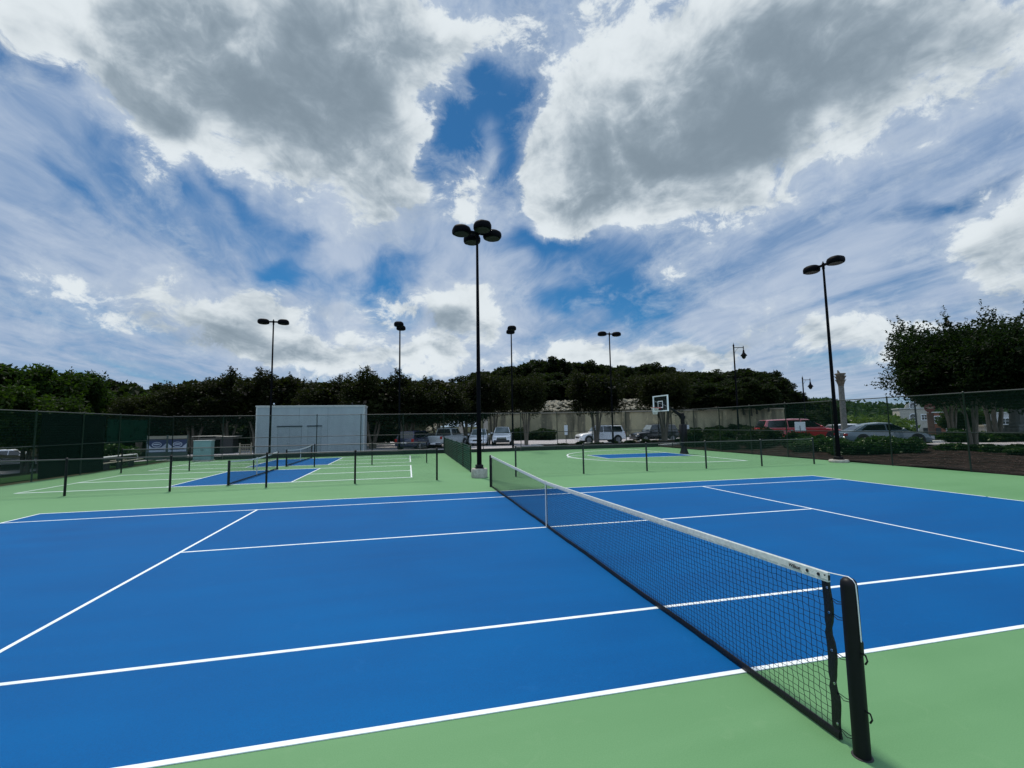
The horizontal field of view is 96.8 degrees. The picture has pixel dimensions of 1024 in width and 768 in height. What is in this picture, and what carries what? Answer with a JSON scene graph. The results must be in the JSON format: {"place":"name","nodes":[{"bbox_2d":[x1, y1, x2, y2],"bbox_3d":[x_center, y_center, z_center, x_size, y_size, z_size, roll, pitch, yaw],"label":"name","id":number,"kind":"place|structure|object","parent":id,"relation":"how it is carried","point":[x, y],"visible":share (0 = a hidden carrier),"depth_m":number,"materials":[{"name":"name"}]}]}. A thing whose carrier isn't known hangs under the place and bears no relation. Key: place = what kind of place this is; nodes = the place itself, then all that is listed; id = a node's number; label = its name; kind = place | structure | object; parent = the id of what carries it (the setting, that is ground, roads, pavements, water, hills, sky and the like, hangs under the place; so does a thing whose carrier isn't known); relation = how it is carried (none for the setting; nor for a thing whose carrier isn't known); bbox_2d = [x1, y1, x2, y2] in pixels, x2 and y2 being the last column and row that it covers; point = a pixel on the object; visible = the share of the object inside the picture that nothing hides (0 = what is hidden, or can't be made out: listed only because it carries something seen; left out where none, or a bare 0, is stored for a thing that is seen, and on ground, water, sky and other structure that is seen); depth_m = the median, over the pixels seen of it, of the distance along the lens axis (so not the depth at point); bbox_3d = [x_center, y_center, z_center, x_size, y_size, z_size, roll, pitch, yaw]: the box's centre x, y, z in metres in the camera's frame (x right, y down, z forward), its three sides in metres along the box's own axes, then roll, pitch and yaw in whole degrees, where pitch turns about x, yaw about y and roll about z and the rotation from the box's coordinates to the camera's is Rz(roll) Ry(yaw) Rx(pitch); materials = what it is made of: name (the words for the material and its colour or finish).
{"place":"outdoors","nodes":[
{"label":"outdoors","id":0,"kind":"place"},
{"bbox_2d":[0,460,164,483],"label":"lawn","id":1,"kind":"structure","parent":0,"point":[12,479],"depth_m":21.77,"materials":[{"name":"green plant"}]},
{"bbox_2d":[104,443,139,465],"bbox_3d":[-24.873,4.391,28.349,2.718,1.661,2.224,2,-6,-30],"label":"shrub","id":2,"kind":"object","parent":1,"relation":"on","point":[114,449],"visible":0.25,"depth_m":27.98,"materials":[{"name":"green plant"}]},
{"bbox_2d":[0,395,769,457],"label":"hillside","id":3,"kind":"structure","parent":0,"point":[144,446],"depth_m":62.85,"materials":[{"name":"green plant"}]},
{"bbox_2d":[111,383,163,398],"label":"oak tree","id":4,"kind":"object","parent":3,"relation":"on","point":[128,389],"visible":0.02,"depth_m":59.71,"materials":[{"name":"green plant"}]},
{"bbox_2d":[490,366,526,379],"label":"oak tree","id":5,"kind":"object","parent":3,"relation":"on","point":[504,370],"visible":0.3,"depth_m":82.22,"materials":[{"name":"green plant"}]},
{"bbox_2d":[529,356,574,377],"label":"oak tree","id":6,"kind":"object","parent":3,"relation":"on","point":[553,364],"visible":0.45,"depth_m":82.46,"materials":[{"name":"green plant"}]},
{"bbox_2d":[543,380,562,400],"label":"oak tree","id":7,"kind":"object","parent":3,"relation":"on","point":[551,391],"visible":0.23,"depth_m":71.49,"materials":[{"name":"green plant"}]},
{"bbox_2d":[427,399,716,431],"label":"rubble","id":8,"kind":"object","parent":3,"relation":"on","point":[556,403],"visible":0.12,"depth_m":65.17,"materials":[{"name":"stone"}]},
{"bbox_2d":[601,365,640,377],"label":"oak tree","id":9,"kind":"object","parent":3,"relation":"on","point":[628,371],"visible":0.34,"depth_m":80.70,"materials":[{"name":"green plant"}]},
{"bbox_2d":[637,362,687,377],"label":"oak tree","id":10,"kind":"object","parent":3,"relation":"on","point":[656,368],"visible":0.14,"depth_m":79.47,"materials":[{"name":"green plant"}]},
{"bbox_2d":[687,393,723,410],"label":"oak tree","id":11,"kind":"object","parent":3,"relation":"on","point":[701,403],"visible":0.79,"depth_m":60.58,"materials":[{"name":"green plant"}]},
{"bbox_2d":[689,383,731,399],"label":"oak tree","id":12,"kind":"object","parent":3,"relation":"on","point":[709,389],"visible":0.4,"depth_m":61.39,"materials":[{"name":"green plant"}]},
{"bbox_2d":[723,394,766,414],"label":"oak tree","id":13,"kind":"object","parent":3,"relation":"on","point":[732,401],"visible":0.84,"depth_m":58.40,"materials":[{"name":"green plant"}]},
{"bbox_2d":[737,379,763,415],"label":"oak tree","id":14,"kind":"object","parent":3,"relation":"on","point":[747,390],"visible":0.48,"depth_m":58.49,"materials":[{"name":"green plant"}]},
{"bbox_2d":[759,385,783,411],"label":"oak tree","id":15,"kind":"object","parent":3,"relation":"on","point":[776,395],"visible":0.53,"depth_m":58.39,"materials":[{"name":"green plant"}]},
{"bbox_2d":[754,375,790,406],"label":"oak tree","id":16,"kind":"object","parent":3,"relation":"on","point":[781,383],"visible":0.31,"depth_m":60.07,"materials":[{"name":"green plant"}]},
{"bbox_2d":[134,437,676,461],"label":"parking lot","id":17,"kind":"structure","parent":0,"point":[501,445],"depth_m":48.30,"materials":[{"name":"grey asphalt"}]},
{"bbox_2d":[103,392,168,453],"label":"shade tree","id":18,"kind":"object","parent":17,"relation":"on","point":[124,406],"visible":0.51,"depth_m":41.56,"materials":[{"name":"green plant"}]},
{"bbox_2d":[145,435,166,459],"bbox_3d":[-26.402,4.712,33.763,1.280,1.800,0.500,1,-6,-23],"label":"banner stand","id":19,"kind":"object","parent":17,"relation":"on","point":[152,443],"visible":0.62,"depth_m":33.73,"materials":[{"name":"blue fabric"}]},
{"bbox_2d":[166,435,187,459],"bbox_3d":[-25.015,4.708,33.978,1.280,1.800,0.500,1,-6,-23],"label":"banner stand","id":20,"kind":"object","parent":17,"relation":"on","point":[180,445],"visible":0.67,"depth_m":33.98,"materials":[{"name":"blue fabric"}]},
{"bbox_2d":[135,377,229,452],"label":"crape myrtle","id":21,"kind":"object","parent":17,"relation":"on","point":[180,399],"visible":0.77,"depth_m":42.18,"materials":[{"name":"green plant"}]},
{"bbox_2d":[192,435,238,453],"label":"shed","id":22,"kind":"structure","parent":17,"relation":"on","point":[233,439],"depth_m":39.24,"materials":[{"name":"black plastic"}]},
{"bbox_2d":[395,430,435,449],"bbox_3d":[-8.722,5.154,41.880,2.350,1.795,5.140,-2,-5,15],"label":"parked car","id":23,"kind":"object","parent":17,"relation":"on","point":[412,438],"visible":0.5,"depth_m":39.90,"materials":[{"name":"blue paint"}]},
{"bbox_2d":[427,428,466,447],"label":"parked pickup","id":24,"kind":"object","parent":17,"relation":"on","point":[441,432],"visible":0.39,"depth_m":43.73,"materials":[{"name":"silver metal"}]},
{"bbox_2d":[469,369,517,443],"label":"crape myrtle","id":25,"kind":"object","parent":17,"relation":"on","point":[494,393],"visible":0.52,"depth_m":48.90,"materials":[{"name":"green plant"}]},
{"bbox_2d":[491,427,511,444],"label":"parked pickup","id":26,"kind":"object","parent":17,"relation":"on","point":[497,433],"visible":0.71,"depth_m":46.22,"materials":[{"name":"white paint"}]},
{"bbox_2d":[499,372,547,444],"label":"crape myrtle","id":27,"kind":"object","parent":17,"relation":"on","point":[528,395],"visible":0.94,"depth_m":45.52,"materials":[{"name":"green plant"}]},
{"bbox_2d":[562,368,627,442],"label":"crape myrtle","id":28,"kind":"object","parent":17,"relation":"on","point":[590,392],"visible":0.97,"depth_m":46.28,"materials":[{"name":"green plant"}]},
{"bbox_2d":[575,424,625,442],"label":"parked car","id":29,"kind":"object","parent":17,"relation":"on","point":[605,436],"visible":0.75,"depth_m":48.17,"materials":[{"name":"white paint"}]},
{"bbox_2d":[629,424,678,440],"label":"parked car","id":30,"kind":"object","parent":17,"relation":"on","point":[646,434],"visible":0.59,"depth_m":49.12,"materials":[{"name":"black paint"}]},
{"bbox_2d":[0,0,1023,426],"bbox_3d":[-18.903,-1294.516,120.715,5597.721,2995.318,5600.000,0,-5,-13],"label":"sky","id":31,"kind":"structure","parent":0,"point":[194,190],"depth_m":2211.35,"materials":[{"name":"blue"}]},
{"bbox_2d":[0,447,1023,767],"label":"court slab","id":32,"kind":"structure","parent":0,"point":[956,703],"depth_m":3.39,"materials":[{"name":"green concrete"}]},
{"bbox_2d":[0,409,173,484],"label":"tall chain link fence","id":33,"kind":"object","parent":32,"relation":"on","point":[73,436],"visible":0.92,"depth_m":22.16,"materials":[{"name":"black metal"}]},
{"bbox_2d":[192,440,214,461],"bbox_3d":[-20.835,4.500,30.730,1.150,1.395,0.700,0,-5,-15],"label":"utility cabinet","id":34,"kind":"object","parent":32,"relation":"on","point":[197,444],"visible":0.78,"depth_m":30.46,"materials":[{"name":"metal"}]},
{"bbox_2d":[14,465,411,493],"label":"pickleball court lines","id":35,"kind":"object","parent":32,"relation":"on","point":[410,470],"visible":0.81,"depth_m":18.63,"materials":[{"name":"white paint"}]},
{"bbox_2d":[0,448,437,497],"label":"chain link fence","id":36,"kind":"object","parent":32,"relation":"on","point":[169,469],"visible":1,"depth_m":15.81,"materials":[{"name":"black metal"}]},
{"bbox_2d":[172,468,318,486],"bbox_3d":[-11.336,4.088,20.144,4.300,0.004,6.090,0,-5,-13],"label":"pickleball kitchen surface","id":37,"kind":"object","parent":32,"relation":"on","point":[280,477],"visible":0.64,"depth_m":19.47,"materials":[{"name":"blue paint"}]},
{"bbox_2d":[227,451,278,485],"bbox_3d":[-11.355,3.634,20.234,0.140,0.925,6.686,0,-5,-13],"label":"pickleball net","id":38,"kind":"object","parent":37,"relation":"on","point":[229,482],"visible":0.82,"depth_m":19.05,"materials":[{"name":"black fabric"}]},
{"bbox_2d":[120,441,426,472],"bbox_3d":[-12.206,3.873,24.400,15.082,1.225,0.078,0,-5,-13],"label":"chain link fence","id":39,"kind":"object","parent":32,"relation":"on","point":[254,446],"visible":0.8,"depth_m":24.15,"materials":[{"name":"black metal"}]},
{"bbox_2d":[249,458,339,466],"bbox_3d":[-13.198,4.851,28.274,4.300,0.004,6.140,0,-5,-13],"label":"pickleball kitchen surface","id":40,"kind":"object","parent":32,"relation":"on","point":[325,461],"visible":0.71,"depth_m":27.95,"materials":[{"name":"blue paint"}]},
{"bbox_2d":[171,411,657,460],"bbox_3d":[-5.239,3.772,34.987,36.675,3.095,0.071,0,-5,-13],"label":"tall chain link fence","id":41,"kind":"object","parent":32,"relation":"on","point":[360,435],"visible":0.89,"depth_m":34.35,"materials":[{"name":"black metal"}]},
{"bbox_2d":[444,437,471,471],"bbox_3d":[-3.497,4.023,27.662,0.115,1.225,14.926,0,-5,-13],"label":"windscreen fence","id":42,"kind":"object","parent":32,"relation":"on","point":[458,452],"visible":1,"depth_m":24.88,"materials":[{"name":"green fabric"}]},
{"bbox_2d":[452,219,501,477],"bbox_3d":[-1.396,-1.410,18.758,1.744,10.380,1.744,-3,-6,22],"label":"light pole","id":43,"kind":"object","parent":32,"relation":"on","point":[482,227],"visible":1,"depth_m":18.66,"materials":[{"name":"metal"}]},
{"bbox_2d":[0,476,1023,767],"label":"tennis court surface","id":44,"kind":"object","parent":32,"relation":"on","point":[222,600],"visible":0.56,"depth_m":5.40,"materials":[{"name":"blue paint"}]},
{"bbox_2d":[0,475,1023,767],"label":"tennis court lines","id":45,"kind":"object","parent":44,"relation":"on","point":[402,725],"visible":0.96,"depth_m":4.12,"materials":[{"name":"white paint"}]},
{"bbox_2d":[590,453,689,457],"bbox_3d":[8.180,4.579,29.175,5.860,0.004,3.240,0,-5,-13],"label":"basketball key surface","id":46,"kind":"object","parent":32,"relation":"on","point":[638,455],"visible":0.86,"depth_m":29.16,"materials":[{"name":"blue paint"}]},
{"bbox_2d":[514,438,814,476],"bbox_3d":[7.242,3.146,19.999,14.640,1.245,0.086,0,-5,-13],"label":"chain link fence","id":47,"kind":"object","parent":32,"relation":"on","point":[646,451],"visible":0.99,"depth_m":19.87,"materials":[{"name":"black metal"}]},
{"bbox_2d":[651,395,688,453],"bbox_3d":[10.335,2.655,29.642,2.389,3.850,1.708,-2,-5,8],"label":"basketball hoop","id":48,"kind":"object","parent":32,"relation":"on","point":[682,430],"visible":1,"depth_m":29.84,"materials":[{"name":"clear glass"}]},
{"bbox_2d":[489,455,873,762],"bbox_3d":[0.724,2.358,9.143,0.116,1.080,13.118,0,-5,-13],"label":"tennis net","id":49,"kind":"object","parent":32,"relation":"on","point":[857,692],"visible":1,"depth_m":3.57,"materials":[{"name":"black fabric"}]},
{"bbox_2d":[803,255,849,462],"bbox_3d":[15.905,-1.207,22.679,0.840,10.110,2.095,0,-5,-13],"label":"light pole","id":50,"kind":"object","parent":32,"relation":"on","point":[815,269],"visible":1,"depth_m":22.52,"materials":[{"name":"metal"}]},
{"bbox_2d":[658,389,1023,474],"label":"tall chain link fence","id":51,"kind":"object","parent":32,"relation":"on","point":[890,433],"visible":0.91,"depth_m":21.02,"materials":[{"name":"black metal"}]},
{"bbox_2d":[0,427,1023,486],"bbox_3d":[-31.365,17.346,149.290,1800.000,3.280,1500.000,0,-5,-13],"label":"ground","id":52,"kind":"structure","parent":0,"point":[33,480],"depth_m":25.81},
{"bbox_2d":[0,383,38,445],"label":"green tree","id":53,"kind":"object","parent":52,"relation":"on","point":[11,396],"visible":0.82,"depth_m":31.09,"materials":[{"name":"green plant"}]},
{"bbox_2d":[0,363,55,443],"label":"green tree","id":54,"kind":"object","parent":52,"relation":"on","point":[2,366],"visible":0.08,"depth_m":36.52,"materials":[{"name":"green plant"}]},
{"bbox_2d":[0,364,94,473],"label":"green tree","id":55,"kind":"object","parent":52,"relation":"on","point":[63,385],"visible":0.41,"depth_m":37.82,"materials":[{"name":"green plant"}]},
{"bbox_2d":[2,392,92,473],"bbox_3d":[-34.923,3.656,33.584,5.120,6.316,6.472,-1,-5,2],"label":"green tree","id":56,"kind":"object","parent":52,"relation":"on","point":[53,403],"visible":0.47,"depth_m":32.41,"materials":[{"name":"green plant"}]},
{"bbox_2d":[64,366,111,415],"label":"green tree","id":57,"kind":"object","parent":52,"relation":"on","point":[96,390],"visible":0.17,"depth_m":43.64,"materials":[{"name":"green plant"}]},
{"bbox_2d":[194,424,247,444],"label":"shrub","id":58,"kind":"object","parent":52,"relation":"on","point":[230,431],"visible":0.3,"depth_m":49.18,"materials":[{"name":"green plant"}]},
{"bbox_2d":[193,366,254,435],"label":"crape myrtle","id":59,"kind":"object","parent":52,"relation":"on","point":[230,381],"visible":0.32,"depth_m":43.88,"materials":[{"name":"green plant"}]},
{"bbox_2d":[213,376,286,447],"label":"crape myrtle","id":60,"kind":"object","parent":52,"relation":"on","point":[243,396],"visible":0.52,"depth_m":43.24,"materials":[{"name":"green plant"}]},
{"bbox_2d":[257,318,288,452],"bbox_3d":[-17.601,0.238,33.261,2.095,10.130,0.723,0,-5,-13],"label":"light pole","id":61,"kind":"object","parent":52,"relation":"on","point":[262,321],"visible":0.91,"depth_m":33.34,"materials":[{"name":"brown metal"}]},
{"bbox_2d":[241,366,317,420],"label":"crape myrtle","id":62,"kind":"object","parent":52,"relation":"on","point":[264,381],"visible":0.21,"depth_m":43.64,"materials":[{"name":"green plant"}]},
{"bbox_2d":[255,403,367,453],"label":"storage building","id":63,"kind":"structure","parent":52,"relation":"on","point":[324,411],"depth_m":35.71,"materials":[{"name":"grey metal"}]},
{"bbox_2d":[277,427,289,452],"bbox_3d":[-17.680,4.409,35.125,0.862,2.160,0.084,0,-5,-13],"label":"door","id":64,"kind":"structure","parent":63,"relation":"in","point":[284,438],"depth_m":35.16,"materials":[{"name":"grey paint"}]},
{"bbox_2d":[289,427,301,452],"bbox_3d":[-16.859,4.416,35.347,0.862,2.160,0.017,0,-5,-13],"label":"door","id":65,"kind":"structure","parent":63,"relation":"in","point":[295,437],"depth_m":35.35,"materials":[{"name":"grey paint"}]},
{"bbox_2d":[307,426,320,451],"bbox_3d":[-15.506,4.418,35.622,0.982,2.160,0.084,0,-5,-13],"label":"door","id":66,"kind":"structure","parent":63,"relation":"in","point":[311,440],"depth_m":35.67,"materials":[{"name":"grey paint"}]},
{"bbox_2d":[281,374,342,405],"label":"crape myrtle","id":67,"kind":"object","parent":52,"relation":"on","point":[317,393],"visible":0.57,"depth_m":43.58,"materials":[{"name":"green plant"}]},
{"bbox_2d":[336,365,405,448],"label":"crape myrtle","id":68,"kind":"object","parent":52,"relation":"on","point":[365,388],"visible":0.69,"depth_m":42.44,"materials":[{"name":"green plant"}]},
{"bbox_2d":[367,423,402,442],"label":"shrub","id":69,"kind":"object","parent":52,"relation":"on","point":[389,435],"visible":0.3,"depth_m":55.51,"materials":[{"name":"green plant"}]},
{"bbox_2d":[394,321,405,449],"bbox_3d":[-8.752,0.284,35.386,0.723,10.130,2.095,0,-5,-7],"label":"light pole","id":70,"kind":"object","parent":52,"relation":"on","point":[399,326],"visible":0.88,"depth_m":35.26,"materials":[{"name":"brown metal"}]},
{"bbox_2d":[373,367,441,431],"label":"crape myrtle","id":71,"kind":"object","parent":52,"relation":"on","point":[408,395],"visible":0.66,"depth_m":43.33,"materials":[{"name":"green plant"}]},
{"bbox_2d":[173,444,658,460],"bbox_3d":[-5.244,5.201,34.986,36.580,0.290,0.060,0,-5,-13],"label":"edging board","id":72,"kind":"object","parent":52,"relation":"on","point":[442,451],"visible":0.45,"depth_m":34.59,"materials":[{"name":"brown wood"}]},
{"bbox_2d":[412,375,473,446],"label":"crape myrtle","id":73,"kind":"object","parent":52,"relation":"on","point":[451,398],"visible":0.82,"depth_m":43.85,"materials":[{"name":"green plant"}]},
{"bbox_2d":[446,374,501,444],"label":"crape myrtle","id":74,"kind":"object","parent":52,"relation":"on","point":[469,420],"visible":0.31,"depth_m":48.54,"materials":[{"name":"green plant"}]},
{"bbox_2d":[506,326,515,447],"bbox_3d":[0.008,0.333,37.541,0.723,10.130,2.095,-1,-5,-5],"label":"light pole","id":75,"kind":"object","parent":52,"relation":"on","point":[511,330],"visible":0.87,"depth_m":37.43,"materials":[{"name":"brown metal"}]},
{"bbox_2d":[481,408,784,438],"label":"retaining wall","id":76,"kind":"structure","parent":52,"relation":"on","point":[637,416],"depth_m":62.05,"materials":[{"name":"brown"}]},
{"bbox_2d":[754,419,839,437],"bbox_3d":[21.519,3.504,34.342,5.840,1.795,2.350,-1,-5,6],"label":"parked car","id":77,"kind":"object","parent":52,"relation":"on","point":[817,430],"visible":0.29,"depth_m":33.61,"materials":[{"name":"red paint"}]},
{"bbox_2d":[797,409,832,425],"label":"tree","id":78,"kind":"object","parent":52,"relation":"on","point":[822,412],"visible":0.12,"depth_m":81.52,"materials":[{"name":"green plant"}]},
{"bbox_2d":[805,399,839,426],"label":"oak tree","id":79,"kind":"object","parent":52,"relation":"on","point":[822,405],"visible":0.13,"depth_m":87.61,"materials":[{"name":"green plant"}]},
{"bbox_2d":[660,443,1023,474],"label":"mulch bed","id":80,"kind":"object","parent":52,"relation":"on","point":[957,465],"visible":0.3,"depth_m":21.45,"materials":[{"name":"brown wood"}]},
{"bbox_2d":[699,429,738,448],"bbox_3d":[15.976,4.285,34.794,2.717,1.645,2.655,1,-6,-23],"label":"shrub","id":81,"kind":"object","parent":80,"relation":"on","point":[709,438],"visible":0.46,"depth_m":34.37,"materials":[{"name":"green plant"}]},
{"bbox_2d":[735,431,770,448],"bbox_3d":[17.135,4.027,32.412,2.246,1.535,2.299,-1,-5,5],"label":"shrub","id":82,"kind":"object","parent":80,"relation":"on","point":[747,437],"visible":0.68,"depth_m":31.85,"materials":[{"name":"green plant"}]},
{"bbox_2d":[786,437,818,451],"bbox_3d":[18.256,3.856,28.532,1.881,1.069,2.455,-4,-6,31],"label":"shrub","id":83,"kind":"object","parent":80,"relation":"on","point":[797,445],"visible":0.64,"depth_m":27.95,"materials":[{"name":"green plant"}]},
{"bbox_2d":[826,439,857,454],"bbox_3d":[18.738,3.579,25.710,1.702,1.017,2.053,-5,-7,38],"label":"shrub","id":84,"kind":"object","parent":80,"relation":"on","point":[843,447],"visible":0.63,"depth_m":25.15,"materials":[{"name":"green plant"}]},
{"bbox_2d":[850,437,889,453],"bbox_3d":[19.709,3.432,24.888,2.455,1.125,1.881,-2,-5,13],"label":"shrub","id":85,"kind":"object","parent":80,"relation":"on","point":[867,448],"visible":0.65,"depth_m":24.44,"materials":[{"name":"green plant"}]},
{"bbox_2d":[883,436,928,453],"bbox_3d":[20.639,3.234,24.064,2.224,0.997,1.820,0,-5,-13],"label":"shrub","id":86,"kind":"object","parent":80,"relation":"on","point":[900,445],"visible":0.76,"depth_m":23.62,"materials":[{"name":"green plant"}]},
{"bbox_2d":[847,413,920,431],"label":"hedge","id":87,"kind":"object","parent":52,"relation":"on","point":[896,419],"visible":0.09,"depth_m":94.94,"materials":[{"name":"green plant"}]},
{"bbox_2d":[834,422,934,442],"bbox_3d":[23.968,3.235,29.469,4.990,1.515,2.250,-2,-5,14],"label":"parked car","id":88,"kind":"object","parent":52,"relation":"on","point":[862,427],"visible":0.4,"depth_m":28.85,"materials":[{"name":"grey paint"}]},
{"bbox_2d":[809,397,1007,429],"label":"wood","id":89,"kind":"object","parent":52,"relation":"on","point":[864,408],"visible":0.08,"depth_m":201.46,"materials":[{"name":"green plant"}]},
{"bbox_2d":[891,402,927,431],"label":"town house","id":90,"kind":"structure","parent":52,"relation":"on","point":[924,425],"depth_m":112.94,"materials":[{"name":"paint"}]},
{"bbox_2d":[866,299,1023,443],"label":"crape myrtle","id":91,"kind":"object","parent":52,"relation":"on","point":[960,359],"visible":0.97,"depth_m":23.75,"materials":[{"name":"green plant"}]},
{"bbox_2d":[910,397,987,428],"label":"crape myrtle","id":92,"kind":"object","parent":52,"relation":"on","point":[951,419],"visible":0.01,"depth_m":42.14,"materials":[{"name":"green plant"}]},
{"bbox_2d":[934,410,991,430],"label":"green tree","id":93,"kind":"object","parent":52,"relation":"on","point":[961,418],"visible":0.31,"depth_m":43.39,"materials":[{"name":"green plant"}]},
{"bbox_2d":[1003,399,1023,432],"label":"stone column","id":94,"kind":"structure","parent":52,"relation":"on","point":[1013,426],"depth_m":33.14,"materials":[{"name":"stone"}]},
{"bbox_2d":[536,439,678,445],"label":"planting bed","id":95,"kind":"object","parent":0,"point":[661,441],"visible":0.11,"depth_m":44.66,"materials":[{"name":"brown soil"}]},
{"bbox_2d":[598,331,620,443],"bbox_3d":[8.722,0.406,39.941,2.095,10.130,0.723,0,-5,-13],"label":"light pole","id":96,"kind":"object","parent":95,"relation":"on","point":[613,334],"visible":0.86,"depth_m":39.97,"materials":[{"name":"brown metal"}]},
{"bbox_2d":[624,367,695,440],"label":"crape myrtle","id":97,"kind":"object","parent":95,"relation":"on","point":[675,388],"visible":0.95,"depth_m":44.81,"materials":[{"name":"green plant"}]},
{"bbox_2d":[926,442,1023,445],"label":"side parking lot","id":98,"kind":"structure","parent":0,"point":[1003,444],"depth_m":28.63,"materials":[{"name":"grey asphalt"}]},
{"bbox_2d":[834,370,847,428],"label":"stone column","id":99,"kind":"structure","parent":98,"relation":"on","point":[840,380],"depth_m":42.29,"materials":[{"name":"stone"}]},
{"bbox_2d":[927,325,1003,431],"bbox_3d":[35.424,-0.021,33.819,8.878,8.644,10.189,0,-5,-12],"label":"crape myrtle","id":100,"kind":"object","parent":98,"relation":"on","point":[996,424],"visible":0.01,"depth_m":33.22,"materials":[{"name":"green plant"}]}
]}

